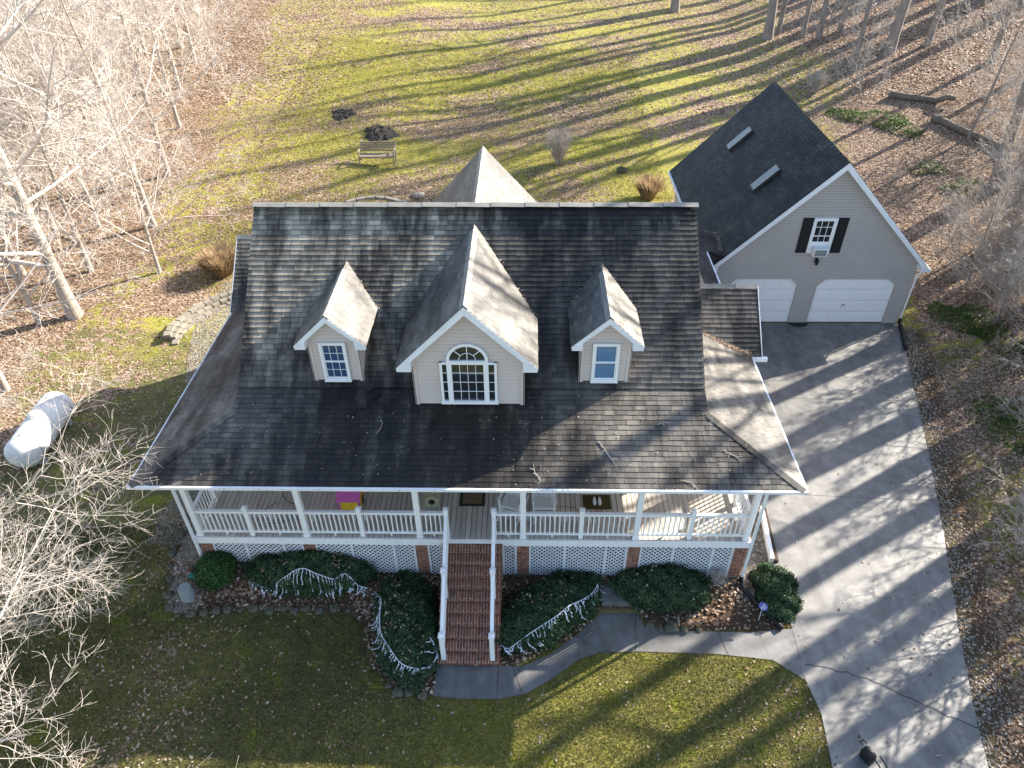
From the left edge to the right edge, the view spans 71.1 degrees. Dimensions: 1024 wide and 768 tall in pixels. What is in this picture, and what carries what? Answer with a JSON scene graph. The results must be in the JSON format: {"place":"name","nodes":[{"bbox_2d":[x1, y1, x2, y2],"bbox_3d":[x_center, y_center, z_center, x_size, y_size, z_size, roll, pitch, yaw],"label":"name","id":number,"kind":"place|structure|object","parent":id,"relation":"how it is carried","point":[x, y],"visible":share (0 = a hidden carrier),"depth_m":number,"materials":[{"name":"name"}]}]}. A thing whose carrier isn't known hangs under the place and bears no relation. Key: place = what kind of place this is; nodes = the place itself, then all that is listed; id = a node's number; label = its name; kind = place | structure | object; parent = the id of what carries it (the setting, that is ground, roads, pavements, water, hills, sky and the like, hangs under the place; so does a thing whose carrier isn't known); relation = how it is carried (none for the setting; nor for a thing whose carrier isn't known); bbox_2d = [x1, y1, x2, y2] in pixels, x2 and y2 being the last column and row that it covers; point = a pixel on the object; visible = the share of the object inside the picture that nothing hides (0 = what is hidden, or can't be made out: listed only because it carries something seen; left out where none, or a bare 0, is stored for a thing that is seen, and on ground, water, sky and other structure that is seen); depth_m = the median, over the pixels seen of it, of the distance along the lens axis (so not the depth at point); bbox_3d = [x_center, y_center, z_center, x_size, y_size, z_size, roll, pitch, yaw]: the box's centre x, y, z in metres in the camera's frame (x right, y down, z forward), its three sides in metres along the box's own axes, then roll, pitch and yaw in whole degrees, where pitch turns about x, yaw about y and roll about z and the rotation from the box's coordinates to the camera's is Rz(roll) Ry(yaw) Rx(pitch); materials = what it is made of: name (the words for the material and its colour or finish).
{"place":"outdoors","nodes":[
{"label":"outdoors","id":0,"kind":"place"},
{"bbox_2d":[145,281,232,543],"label":"gravel","id":1,"kind":"structure","parent":0,"point":[223,320],"depth_m":26.68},
{"bbox_2d":[336,491,364,509],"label":"toy house","id":2,"kind":"structure","parent":0,"point":[348,500],"depth_m":19.15,"materials":[{"name":"pink plastic"}]},
{"bbox_2d":[0,38,831,767],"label":"lawn grass","id":3,"kind":"structure","parent":0,"point":[360,648],"depth_m":17.52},
{"bbox_2d":[422,492,441,506],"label":"pet house","id":4,"kind":"structure","parent":0,"point":[431,499],"depth_m":19.34,"materials":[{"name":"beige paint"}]},
{"bbox_2d":[0,0,1023,767],"bbox_3d":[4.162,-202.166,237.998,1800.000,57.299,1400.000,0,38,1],"label":"ground","id":5,"kind":"structure","parent":0,"point":[960,352],"depth_m":28.75,"materials":[{"name":"plant"}]},
{"bbox_2d":[4,391,73,467],"bbox_3d":[-14.973,1.418,22.780,1.046,1.380,3.007,-2,38,-2],"label":"propane tank","id":6,"kind":"object","parent":5,"relation":"on","point":[25,440],"visible":0.96,"depth_m":22.24,"materials":[{"name":"metal"}]},
{"bbox_2d":[0,3,88,212],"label":"bare tree","id":7,"kind":"object","parent":5,"relation":"on","point":[28,79],"visible":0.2,"depth_m":32.73,"materials":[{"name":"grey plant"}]},
{"bbox_2d":[0,0,119,275],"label":"bare tree","id":8,"kind":"object","parent":5,"relation":"on","point":[23,272],"visible":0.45,"depth_m":30.11,"materials":[{"name":"beige plant"}]},
{"bbox_2d":[1,0,124,130],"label":"bare tree","id":9,"kind":"object","parent":5,"relation":"on","point":[47,9],"visible":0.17,"depth_m":39.13,"materials":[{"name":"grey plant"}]},
{"bbox_2d":[0,0,142,235],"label":"bare tree","id":10,"kind":"object","parent":5,"relation":"on","point":[38,188],"visible":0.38,"depth_m":30.41,"materials":[{"name":"beige plant"}]},
{"bbox_2d":[0,0,147,175],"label":"bare tree","id":11,"kind":"object","parent":5,"relation":"on","point":[3,5],"visible":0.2,"depth_m":36.80,"materials":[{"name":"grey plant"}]},
{"bbox_2d":[0,404,149,637],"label":"bare tree","id":12,"kind":"object","parent":5,"relation":"on","point":[32,583],"visible":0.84,"depth_m":15.77,"materials":[{"name":"beige plant"}]},
{"bbox_2d":[0,47,162,324],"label":"bare tree","id":13,"kind":"object","parent":5,"relation":"on","point":[22,290],"visible":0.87,"depth_m":25.30,"materials":[{"name":"beige plant"}]},
{"bbox_2d":[0,324,166,711],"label":"bare tree","id":14,"kind":"object","parent":5,"relation":"on","point":[27,488],"visible":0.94,"depth_m":15.32,"materials":[{"name":"beige plant"}]},
{"bbox_2d":[0,81,167,391],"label":"bare tree","id":15,"kind":"object","parent":5,"relation":"on","point":[4,385],"visible":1,"depth_m":22.24,"materials":[{"name":"beige plant"}]},
{"bbox_2d":[0,3,168,239],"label":"bare tree","id":16,"kind":"object","parent":5,"relation":"on","point":[33,154],"visible":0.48,"depth_m":30.57,"materials":[{"name":"beige plant"}]},
{"bbox_2d":[0,0,177,227],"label":"bare tree","id":17,"kind":"object","parent":5,"relation":"on","point":[140,188],"visible":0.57,"depth_m":31.06,"materials":[{"name":"beige plant"}]},
{"bbox_2d":[1,0,177,151],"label":"bare tree","id":18,"kind":"object","parent":5,"relation":"on","point":[74,53],"visible":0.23,"depth_m":36.68,"materials":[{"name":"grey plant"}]},
{"bbox_2d":[0,0,181,272],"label":"bare tree","id":19,"kind":"object","parent":5,"relation":"on","point":[78,242],"visible":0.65,"depth_m":29.14,"materials":[{"name":"beige plant"}]},
{"bbox_2d":[0,0,199,319],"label":"bare tree","id":20,"kind":"object","parent":5,"relation":"on","point":[74,312],"visible":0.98,"depth_m":25.32,"materials":[{"name":"beige plant"}]},
{"bbox_2d":[0,0,216,185],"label":"bare tree","id":21,"kind":"object","parent":5,"relation":"on","point":[81,110],"visible":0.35,"depth_m":33.53,"materials":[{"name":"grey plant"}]},
{"bbox_2d":[0,443,238,767],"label":"bare tree","id":22,"kind":"object","parent":5,"relation":"on","point":[16,582],"visible":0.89,"depth_m":13.54,"materials":[{"name":"beige plant"}]},
{"bbox_2d":[46,0,206,94],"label":"bare tree","id":23,"kind":"object","parent":5,"relation":"on","point":[131,24],"visible":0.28,"depth_m":41.35,"materials":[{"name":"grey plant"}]},
{"bbox_2d":[43,0,213,88],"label":"bare tree","id":24,"kind":"object","parent":5,"relation":"on","point":[172,63],"visible":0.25,"depth_m":44.31,"materials":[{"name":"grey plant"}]},
{"bbox_2d":[0,23,267,273],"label":"bare tree","id":25,"kind":"object","parent":5,"relation":"on","point":[154,256],"visible":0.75,"depth_m":28.80,"materials":[{"name":"beige plant"}]},
{"bbox_2d":[37,0,256,128],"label":"bare tree","id":26,"kind":"object","parent":5,"relation":"on","point":[178,123],"visible":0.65,"depth_m":39.41,"materials":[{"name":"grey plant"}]},
{"bbox_2d":[28,0,290,176],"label":"bare tree","id":27,"kind":"object","parent":5,"relation":"on","point":[148,81],"visible":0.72,"depth_m":32.73,"materials":[{"name":"beige plant"}]},
{"bbox_2d":[166,525,203,613],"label":"gravel","id":28,"kind":"structure","parent":5,"relation":"on","point":[194,556],"depth_m":19.15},
{"bbox_2d":[178,582,194,602],"bbox_3d":[-8.538,5.445,18.777,0.400,0.422,0.400,0,38,1],"label":"boulder","id":29,"kind":"object","parent":28,"relation":"on","point":[186,592],"visible":1,"depth_m":18.67,"materials":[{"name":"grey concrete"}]},
{"bbox_2d":[124,0,252,63],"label":"bare tree","id":30,"kind":"object","parent":5,"relation":"on","point":[186,32],"visible":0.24,"depth_m":48.58,"materials":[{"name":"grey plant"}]},
{"bbox_2d":[163,290,231,344],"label":"retaining wall","id":31,"kind":"structure","parent":5,"relation":"on","point":[177,329],"depth_m":28.81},
{"bbox_2d":[192,240,235,277],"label":"ornamental grass","id":32,"kind":"object","parent":5,"relation":"on","point":[217,261],"depth_m":31.16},
{"bbox_2d":[192,548,238,591],"bbox_3d":[-7.928,4.814,19.030,1.211,0.798,1.214,0,38,1],"label":"shrub","id":33,"kind":"object","parent":5,"relation":"on","point":[212,571],"visible":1,"depth_m":18.80,"materials":[{"name":"green plant"}]},
{"bbox_2d":[240,545,383,598],"bbox_3d":[-5.426,4.829,19.144,3.945,1.167,1.545,0,38,1],"label":"hedge","id":34,"kind":"object","parent":5,"relation":"on","point":[320,563],"visible":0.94,"depth_m":18.87,"materials":[{"name":"green plant"}]},
{"bbox_2d":[249,568,364,598],"bbox_3d":[-5.418,5.151,18.698,3.206,0.682,0.598,0,38,1],"label":"light string","id":35,"kind":"object","parent":34,"relation":"attached to","point":[333,592],"visible":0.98,"depth_m":18.78,"materials":[{"name":"white plastic"}]},
{"bbox_2d":[331,108,356,120],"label":"burn pile","id":36,"kind":"object","parent":5,"relation":"on","point":[339,114],"visible":1,"depth_m":44.22,"materials":[{"name":"black wood"}]},
{"bbox_2d":[357,141,396,165],"bbox_3d":[-7.474,-12.801,39.800,2.050,1.143,0.904,0,38,1],"label":"garden bench","id":37,"kind":"object","parent":5,"relation":"on","point":[375,155],"visible":1,"depth_m":39.78,"materials":[{"name":"grey wood"}]},
{"bbox_2d":[362,122,399,140],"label":"burn pile","id":38,"kind":"object","parent":5,"relation":"on","point":[377,132],"visible":1,"depth_m":42.22,"materials":[{"name":"brown wood"}]},
{"bbox_2d":[370,564,442,695],"bbox_3d":[-2.730,6.058,18.491,1.951,1.031,4.083,-8,39,-9],"label":"hedge","id":39,"kind":"object","parent":5,"relation":"on","point":[424,616],"visible":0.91,"depth_m":17.99,"materials":[{"name":"green plant"}]},
{"bbox_2d":[371,592,438,676],"bbox_3d":[-3.068,6.285,18.026,2.723,0.343,1.157,30,48,33],"label":"light string","id":40,"kind":"object","parent":39,"relation":"attached to","point":[389,647],"visible":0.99,"depth_m":17.72,"materials":[{"name":"white plastic"}]},
{"bbox_2d":[126,146,808,665],"bbox_3d":[-0.431,-1.391,21.807,16.978,8.829,16.712,0,38,1],"label":"farmhouse","id":41,"kind":"object","parent":5,"relation":"on","point":[472,340],"visible":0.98,"depth_m":18.22,"materials":[{"name":"grey"}]},
{"bbox_2d":[158,230,781,492],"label":"roof leaves","id":42,"kind":"object","parent":41,"relation":"on","point":[728,344],"visible":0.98,"depth_m":17.66,"materials":[{"name":"brown plant"}]},
{"bbox_2d":[459,492,485,505],"bbox_3d":[-1.088,3.150,19.710,0.700,0.020,0.540,0,38,1],"label":"doormat","id":43,"kind":"object","parent":41,"relation":"on","point":[472,498],"visible":0.98,"depth_m":19.68,"materials":[{"name":"rubber"}]},
{"bbox_2d":[496,493,528,525],"bbox_3d":[0.025,2.968,19.028,0.655,1.132,1.110,11,40,14],"label":"rocking chair","id":44,"kind":"object","parent":41,"relation":"on","point":[506,502],"visible":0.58,"depth_m":19.01,"materials":[{"name":"white paint"}]},
{"bbox_2d":[532,493,556,523],"bbox_3d":[0.850,2.970,19.013,0.655,1.132,1.110,0,38,1],"label":"rocking chair","id":45,"kind":"object","parent":41,"relation":"on","point":[553,496],"visible":0.65,"depth_m":18.94,"materials":[{"name":"white paint"}]},
{"bbox_2d":[582,495,610,509],"bbox_3d":[2.310,3.224,19.575,0.760,0.014,0.520,0,38,1],"label":"doormat","id":46,"kind":"object","parent":41,"relation":"on","point":[588,502],"visible":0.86,"depth_m":19.55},
{"bbox_2d":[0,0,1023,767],"bbox_3d":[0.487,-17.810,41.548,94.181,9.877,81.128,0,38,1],"label":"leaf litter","id":47,"kind":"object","parent":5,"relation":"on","point":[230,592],"visible":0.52,"depth_m":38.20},
{"bbox_2d":[494,565,608,656],"bbox_3d":[1.043,5.705,18.813,4.044,1.058,1.886,-24,44,-27],"label":"hedge","id":48,"kind":"object","parent":5,"relation":"on","point":[520,620],"visible":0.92,"depth_m":18.41,"materials":[{"name":"green plant"}]},
{"bbox_2d":[500,583,604,654],"bbox_3d":[1.134,5.972,18.290,3.240,0.436,0.836,-19,42,-22],"label":"light string","id":49,"kind":"object","parent":48,"relation":"attached to","point":[552,621],"visible":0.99,"depth_m":18.06,"materials":[{"name":"white plastic"}]},
{"bbox_2d":[542,125,581,164],"bbox_3d":[2.655,-13.361,40.033,2.314,2.228,2.588,7,39,9],"label":"bare shrub","id":50,"kind":"object","parent":5,"relation":"on","point":[559,149],"visible":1,"depth_m":39.87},
{"bbox_2d":[601,585,630,606],"bbox_3d":[2.849,5.656,19.325,0.910,0.400,0.770,0,38,1],"label":"step pad","id":51,"kind":"object","parent":5,"relation":"on","point":[609,598],"visible":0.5,"depth_m":19.00,"materials":[{"name":"concrete"}]},
{"bbox_2d":[433,613,803,699],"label":"front walk","id":52,"kind":"structure","parent":5,"relation":"on","point":[621,632],"depth_m":18.09,"materials":[{"name":"concrete"}]},
{"bbox_2d":[630,172,666,200],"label":"ornamental grass","id":53,"kind":"object","parent":5,"relation":"on","point":[648,187],"depth_m":37.32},
{"bbox_2d":[606,560,715,613],"bbox_3d":[3.942,5.222,19.056,2.903,0.924,1.601,0,38,1],"label":"hedge","id":54,"kind":"object","parent":5,"relation":"on","point":[666,596],"visible":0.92,"depth_m":18.77,"materials":[{"name":"green plant"}]},
{"bbox_2d":[739,575,784,629],"bbox_3d":[6.522,5.758,18.890,0.238,0.483,1.625,-20,42,-23],"label":"drain pipe","id":55,"kind":"object","parent":5,"relation":"on","point":[774,620],"visible":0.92,"depth_m":19.00,"materials":[{"name":"black plastic"}]},
{"bbox_2d":[759,506,774,562],"bbox_3d":[7.395,4.358,20.840,0.100,0.260,1.892,3,39,5],"label":"edging board","id":56,"kind":"object","parent":5,"relation":"on","point":[768,544],"visible":0.79,"depth_m":20.63,"materials":[{"name":"white paint"}]},
{"bbox_2d":[762,0,777,39],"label":"bare tree","id":57,"kind":"object","parent":5,"relation":"on","point":[768,31],"visible":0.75,"depth_m":53.37,"materials":[{"name":"grey plant"}]},
{"bbox_2d":[747,561,804,622],"bbox_3d":[7.082,5.409,19.145,1.347,1.063,1.947,0,38,1],"label":"shrub","id":58,"kind":"object","parent":5,"relation":"on","point":[776,587],"visible":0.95,"depth_m":18.84,"materials":[{"name":"green plant"}]},
{"bbox_2d":[668,81,930,322],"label":"garage","id":59,"kind":"structure","parent":5,"relation":"on","point":[793,214],"depth_m":28.27,"materials":[{"name":"grey plastic"}]},
{"bbox_2d":[731,279,796,321],"bbox_3d":[10.013,-3.398,29.143,2.760,2.038,0.060,0,38,1],"label":"garage door","id":60,"kind":"structure","parent":59,"relation":"in","point":[776,296],"depth_m":28.99,"materials":[{"name":"white paint"}]},
{"bbox_2d":[806,218,838,252],"bbox_3d":[11.761,-5.624,27.200,0.880,1.450,0.052,0,38,1],"label":"window","id":61,"kind":"structure","parent":59,"relation":"in","point":[823,229],"depth_m":27.12,"materials":[{"name":"white paint"}]},
{"bbox_2d":[806,279,893,321],"bbox_3d":[13.707,-3.373,29.061,3.090,2.038,0.085,0,38,1],"label":"garage door","id":62,"kind":"structure","parent":59,"relation":"in","point":[834,300],"depth_m":29.06,"materials":[{"name":"white paint"}]},
{"bbox_2d":[800,0,812,37],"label":"bare tree","id":63,"kind":"object","parent":5,"relation":"on","point":[803,32],"visible":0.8,"depth_m":52.65,"materials":[{"name":"grey plant"}]},
{"bbox_2d":[805,69,831,92],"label":"bare shrub","id":64,"kind":"object","parent":5,"relation":"on","point":[818,80],"visible":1,"depth_m":46.25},
{"bbox_2d":[815,0,828,39],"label":"bare tree","id":65,"kind":"object","parent":5,"relation":"on","point":[822,17],"visible":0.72,"depth_m":51.84,"materials":[{"name":"grey plant"}]},
{"bbox_2d":[797,0,877,38],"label":"understory sapling","id":66,"kind":"object","parent":5,"relation":"on","point":[846,3],"visible":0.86,"depth_m":51.73,"materials":[{"name":"grey plant"}]},
{"bbox_2d":[854,0,872,56],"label":"bare tree","id":67,"kind":"object","parent":5,"relation":"on","point":[863,27],"visible":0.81,"depth_m":48.49,"materials":[{"name":"grey plant"}]},
{"bbox_2d":[827,17,904,98],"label":"understory sapling","id":68,"kind":"object","parent":5,"relation":"on","point":[868,46],"visible":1,"depth_m":43.69,"materials":[{"name":"grey plant"}]},
{"bbox_2d":[828,0,916,44],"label":"understory sapling","id":69,"kind":"object","parent":5,"relation":"on","point":[859,1],"visible":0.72,"depth_m":49.63,"materials":[{"name":"grey plant"}]},
{"bbox_2d":[825,108,924,138],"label":"groundcover patch","id":70,"kind":"object","parent":5,"relation":"on","point":[901,121],"visible":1,"depth_m":42.46,"materials":[{"name":"green plant"}]},
{"bbox_2d":[883,0,910,55],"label":"bare tree","id":71,"kind":"object","parent":5,"relation":"on","point":[898,23],"visible":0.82,"depth_m":47.75,"materials":[{"name":"grey plant"}]},
{"bbox_2d":[888,91,956,102],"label":"fallen log","id":72,"kind":"object","parent":5,"relation":"on","point":[906,96],"visible":1,"depth_m":43.38,"materials":[{"name":"wood"}]},
{"bbox_2d":[923,0,945,45],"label":"bare tree","id":73,"kind":"object","parent":5,"relation":"on","point":[930,32],"visible":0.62,"depth_m":47.91,"materials":[{"name":"grey plant"}]},
{"bbox_2d":[898,326,1017,767],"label":"gravel","id":74,"kind":"structure","parent":5,"relation":"on","point":[966,619],"depth_m":19.88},
{"bbox_2d":[905,140,1023,288],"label":"bare tree","id":75,"kind":"object","parent":5,"relation":"on","point":[1008,178],"visible":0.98,"depth_m":28.66,"materials":[{"name":"grey plant"}]},
{"bbox_2d":[937,181,1000,247],"bbox_3d":[20.714,-7.637,32.377,2.985,3.632,3.902,4,39,6],"label":"brush","id":76,"kind":"object","parent":5,"relation":"on","point":[972,206],"visible":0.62,"depth_m":32.25,"materials":[{"name":"grey plant"}]},
{"bbox_2d":[922,224,1023,318],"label":"brush","id":77,"kind":"object","parent":5,"relation":"on","point":[1000,290],"visible":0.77,"depth_m":28.14,"materials":[{"name":"grey plant"}]},
{"bbox_2d":[926,0,1023,138],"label":"bare tree","id":78,"kind":"object","parent":5,"relation":"on","point":[996,76],"visible":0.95,"depth_m":37.12,"materials":[{"name":"grey plant"}]},
{"bbox_2d":[926,300,1023,365],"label":"groundcover patch","id":79,"kind":"object","parent":5,"relation":"on","point":[960,311],"visible":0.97,"depth_m":28.90,"materials":[{"name":"green plant"}]},
{"bbox_2d":[927,205,1023,287],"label":"brush","id":80,"kind":"object","parent":5,"relation":"on","point":[959,231],"visible":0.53,"depth_m":30.35,"materials":[{"name":"grey plant"}]},
{"bbox_2d":[931,114,1022,152],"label":"fallen log","id":81,"kind":"object","parent":5,"relation":"on","point":[949,124],"visible":0.77,"depth_m":40.03,"materials":[{"name":"wood"}]},
{"bbox_2d":[934,94,1023,248],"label":"bare tree","id":82,"kind":"object","parent":5,"relation":"on","point":[1009,137],"visible":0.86,"depth_m":30.46,"materials":[{"name":"grey plant"}]},
{"bbox_2d":[937,219,1022,290],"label":"brush","id":83,"kind":"object","parent":5,"relation":"on","point":[984,222],"visible":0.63,"depth_m":29.73,"materials":[{"name":"grey plant"}]},
{"bbox_2d":[944,170,1023,254],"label":"brush","id":84,"kind":"object","parent":5,"relation":"on","point":[981,206],"visible":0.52,"depth_m":31.56,"materials":[{"name":"grey plant"}]},
{"bbox_2d":[947,236,1023,313],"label":"brush","id":85,"kind":"object","parent":5,"relation":"on","point":[995,280],"visible":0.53,"depth_m":28.41,"materials":[{"name":"grey plant"}]},
{"bbox_2d":[952,220,1019,286],"bbox_3d":[19.895,-5.374,30.088,3.438,3.200,2.630,-30,47,-32],"label":"brush","id":86,"kind":"object","parent":5,"relation":"on","point":[983,252],"visible":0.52,"depth_m":29.72,"materials":[{"name":"grey plant"}]},
{"bbox_2d":[949,196,1023,281],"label":"brush","id":87,"kind":"object","parent":5,"relation":"on","point":[983,230],"visible":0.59,"depth_m":29.20,"materials":[{"name":"grey plant"}]},
{"bbox_2d":[957,204,1023,293],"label":"brush","id":88,"kind":"object","parent":5,"relation":"on","point":[1005,233],"visible":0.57,"depth_m":29.19,"materials":[{"name":"grey plant"}]},
{"bbox_2d":[959,39,1023,113],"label":"understory sapling","id":89,"kind":"object","parent":5,"relation":"on","point":[1003,76],"visible":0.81,"depth_m":39.41,"materials":[{"name":"grey plant"}]},
{"bbox_2d":[963,392,1023,454],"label":"groundcover patch","id":90,"kind":"object","parent":5,"relation":"on","point":[1015,420],"visible":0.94,"depth_m":24.74,"materials":[{"name":"green plant"}]},
{"bbox_2d":[968,517,1023,562],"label":"brush","id":91,"kind":"object","parent":5,"relation":"on","point":[1009,528],"visible":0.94,"depth_m":19.50,"materials":[{"name":"grey plant"}]},
{"bbox_2d":[969,232,1023,342],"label":"brush","id":92,"kind":"object","parent":5,"relation":"on","point":[1014,311],"visible":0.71,"depth_m":27.66,"materials":[{"name":"grey plant"}]},
{"bbox_2d":[973,57,1023,125],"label":"understory sapling","id":93,"kind":"object","parent":5,"relation":"on","point":[1019,79],"visible":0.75,"depth_m":37.76,"materials":[{"name":"grey plant"}]},
{"bbox_2d":[978,35,1023,93],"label":"understory sapling","id":94,"kind":"object","parent":5,"relation":"on","point":[998,60],"visible":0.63,"depth_m":41.85,"materials":[{"name":"grey plant"}]},
{"bbox_2d":[987,0,1015,62],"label":"bare tree","id":95,"kind":"object","parent":5,"relation":"on","point":[999,38],"visible":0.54,"depth_m":44.26,"materials":[{"name":"grey plant"}]},
{"bbox_2d":[985,161,1023,256],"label":"bare tree","id":96,"kind":"object","parent":5,"relation":"on","point":[1019,195],"visible":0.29,"depth_m":30.91,"materials":[{"name":"grey plant"}]},
{"bbox_2d":[985,463,1023,545],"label":"brush","id":97,"kind":"object","parent":5,"relation":"on","point":[1022,531],"visible":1,"depth_m":19.30,"materials":[{"name":"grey plant"}]},
{"bbox_2d":[986,225,1023,342],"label":"bare tree","id":98,"kind":"object","parent":5,"relation":"on","point":[1007,254],"visible":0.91,"depth_m":25.80,"materials":[{"name":"grey plant"}]},
{"bbox_2d":[988,0,1023,187],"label":"bare tree","id":99,"kind":"object","parent":5,"relation":"on","point":[1020,101],"visible":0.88,"depth_m":34.47,"materials":[{"name":"grey plant"}]},
{"bbox_2d":[998,250,1023,294],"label":"bare tree","id":100,"kind":"object","parent":5,"relation":"on","point":[1020,259],"visible":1,"depth_m":24.08,"materials":[{"name":"grey plant"}]},
{"bbox_2d":[733,494,772,601],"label":"gravel","id":101,"kind":"structure","parent":0,"point":[752,562],"depth_m":20.45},
{"bbox_2d":[755,323,988,767],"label":"driveway","id":102,"kind":"structure","parent":0,"point":[830,551],"depth_m":20.42,"materials":[{"name":"concrete"}]},
{"bbox_2d":[859,739,887,767],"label":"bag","id":103,"kind":"object","parent":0,"point":[867,755],"visible":1,"depth_m":15.77,"materials":[{"name":"black plastic"}]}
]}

